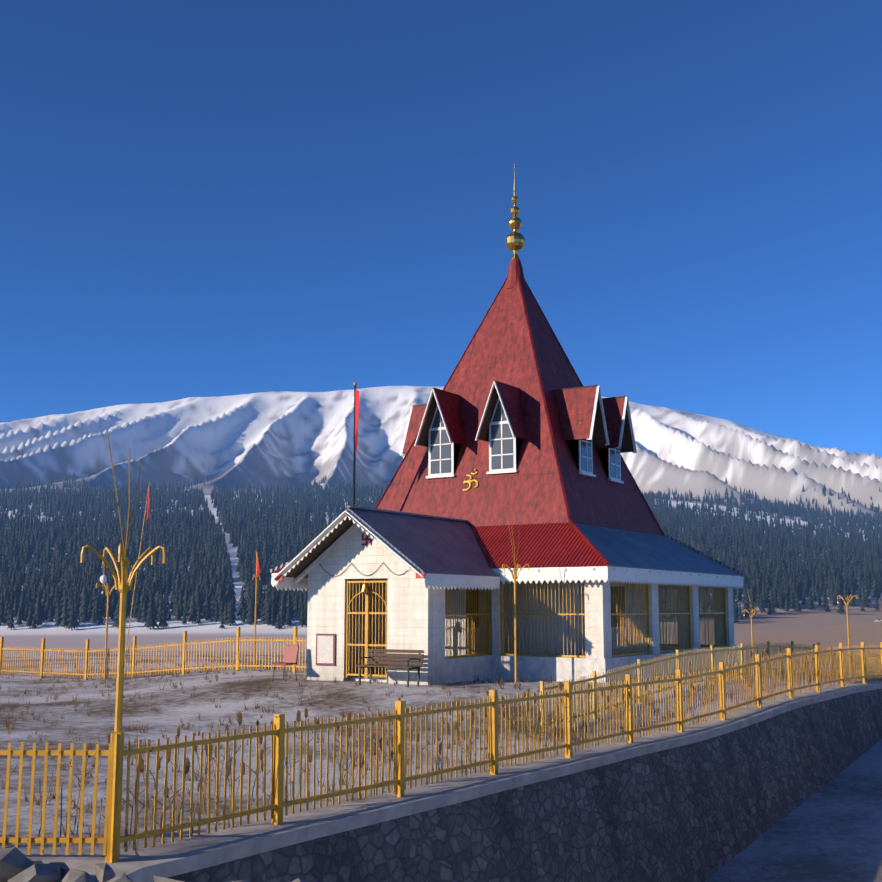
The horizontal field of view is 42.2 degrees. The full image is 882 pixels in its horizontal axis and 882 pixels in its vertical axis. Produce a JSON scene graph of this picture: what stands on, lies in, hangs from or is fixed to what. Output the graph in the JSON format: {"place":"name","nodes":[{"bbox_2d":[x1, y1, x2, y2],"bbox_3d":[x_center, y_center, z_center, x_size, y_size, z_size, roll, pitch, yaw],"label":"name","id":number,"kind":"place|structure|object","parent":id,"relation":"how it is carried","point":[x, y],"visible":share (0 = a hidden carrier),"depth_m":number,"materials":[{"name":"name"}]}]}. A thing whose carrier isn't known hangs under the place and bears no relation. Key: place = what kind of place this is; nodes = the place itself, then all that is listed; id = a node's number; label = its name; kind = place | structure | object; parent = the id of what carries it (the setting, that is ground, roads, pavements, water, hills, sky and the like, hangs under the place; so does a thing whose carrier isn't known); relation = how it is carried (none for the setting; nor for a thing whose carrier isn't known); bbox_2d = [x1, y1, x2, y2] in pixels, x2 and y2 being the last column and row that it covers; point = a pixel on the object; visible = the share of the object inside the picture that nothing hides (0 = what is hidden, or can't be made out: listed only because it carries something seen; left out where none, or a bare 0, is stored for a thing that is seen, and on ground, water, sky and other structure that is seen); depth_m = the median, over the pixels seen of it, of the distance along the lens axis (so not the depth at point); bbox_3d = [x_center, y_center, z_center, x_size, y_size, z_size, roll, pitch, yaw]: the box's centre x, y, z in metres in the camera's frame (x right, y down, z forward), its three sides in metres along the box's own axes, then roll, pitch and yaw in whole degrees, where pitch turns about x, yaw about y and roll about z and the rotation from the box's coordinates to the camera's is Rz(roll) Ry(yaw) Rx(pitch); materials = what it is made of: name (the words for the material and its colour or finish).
{"place":"outdoors","nodes":[
{"label":"outdoors","id":0,"kind":"place"},
{"bbox_2d":[353,382,359,505],"bbox_3d":[-2.572,2.484,34.110,0.118,8.700,0.402,3,-9,-17],"label":"flag","id":1,"kind":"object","parent":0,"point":[356,404],"depth_m":34.56,"materials":[{"name":"fabric"}]},
{"bbox_2d":[0,386,881,881],"bbox_3d":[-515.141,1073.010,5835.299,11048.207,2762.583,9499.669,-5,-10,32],"label":"ground","id":2,"kind":"structure","parent":0,"point":[826,832],"depth_m":448.75,"materials":[{"name":"white snow"}]},
{"bbox_2d":[96,583,114,679],"bbox_3d":[-10.901,6.249,37.313,0.786,3.215,0.752,-5,-10,32],"label":"lamp post","id":3,"kind":"object","parent":2,"relation":"on","point":[108,594],"visible":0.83,"depth_m":37.30,"materials":[{"name":"yellow metal"}]},
{"bbox_2d":[124,482,149,664],"bbox_3d":[-9.737,4.460,36.769,1.205,6.304,0.187,-8,-11,42],"label":"flag","id":4,"kind":"object","parent":2,"relation":"on","point":[136,572],"visible":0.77,"depth_m":36.82,"materials":[{"name":"yellow paint"}]},
{"bbox_2d":[0,847,308,881],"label":"rocks","id":5,"kind":"object","parent":2,"relation":"on","point":[16,865],"visible":1,"depth_m":9.32,"materials":[{"name":"grey stone"}]},
{"bbox_2d":[252,552,260,670],"bbox_3d":[-5.571,5.160,34.417,0.243,3.650,0.531,2,-9,-13],"label":"flag","id":6,"kind":"object","parent":2,"relation":"on","point":[258,572],"visible":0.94,"depth_m":34.57,"materials":[{"name":"red fabric"}]},
{"bbox_2d":[272,645,298,681],"bbox_3d":[-4.006,5.741,29.533,0.463,0.916,0.530,-5,-10,32],"label":"plastic chair","id":7,"kind":"object","parent":2,"relation":"on","point":[290,656],"visible":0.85,"depth_m":29.67,"materials":[{"name":"pink plastic"}]},
{"bbox_2d":[355,649,423,686],"bbox_3d":[-1.246,5.501,27.738,1.650,0.855,0.565,-5,-10,32],"label":"bench","id":8,"kind":"object","parent":2,"relation":"on","point":[393,658],"visible":0.96,"depth_m":27.86,"materials":[{"name":"brown wood"}]},
{"bbox_2d":[0,680,881,881],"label":"retaining wall","id":9,"kind":"structure","parent":2,"relation":"on","point":[703,801],"depth_m":16.56,"materials":[{"name":"stone"}]},
{"bbox_2d":[0,471,881,629],"bbox_3d":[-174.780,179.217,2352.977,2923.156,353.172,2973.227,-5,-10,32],"label":"conifer forest","id":10,"kind":"object","parent":2,"relation":"on","point":[778,571],"visible":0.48,"depth_m":1211.80,"materials":[{"name":"green plant"}]},
{"bbox_2d":[0,626,881,862],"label":"fences","id":11,"kind":"object","parent":2,"relation":"on","point":[112,839],"visible":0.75,"depth_m":15.49,"materials":[{"name":"yellow metal"}]},
{"bbox_2d":[80,431,165,731],"bbox_3d":[-2.990,1.928,10.723,0.786,4.041,0.752,-5,-10,32],"label":"lamp post","id":12,"kind":"object","parent":11,"relation":"on","point":[123,586],"visible":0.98,"depth_m":10.72,"materials":[{"name":"yellow metal"}]},
{"bbox_2d":[0,642,881,850],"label":"dry weeds","id":13,"kind":"object","parent":2,"relation":"on","point":[239,720],"visible":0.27,"depth_m":17.00,"materials":[{"name":"brown plant"}]},
{"bbox_2d":[270,163,744,684],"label":"temple","id":14,"kind":"structure","parent":2,"relation":"on","point":[516,424],"depth_m":32.40,"materials":[{"name":"red painted sheet metal"},{"name":"white wall tiles"},{"name":"yellow paint"}]},
{"bbox_2d":[502,522,528,682],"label":"lamp post","id":15,"kind":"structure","parent":2,"relation":"on","point":[515,575],"depth_m":28.66,"materials":[{"name":"yellow metal"}]},
{"bbox_2d":[744,592,758,659],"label":"lamp post","id":16,"kind":"object","parent":2,"relation":"on","point":[751,612],"visible":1,"depth_m":62.06,"materials":[{"name":"yellow paint"}]},
{"bbox_2d":[837,595,856,666],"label":"lamp post","id":17,"kind":"object","parent":2,"relation":"on","point":[846,602],"visible":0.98,"depth_m":52.08,"materials":[{"name":"yellow paint"}]},
{"bbox_2d":[0,0,881,457],"label":"sky","id":18,"kind":"structure","parent":0,"point":[199,198],"materials":[{"name":"blue"}]}
]}

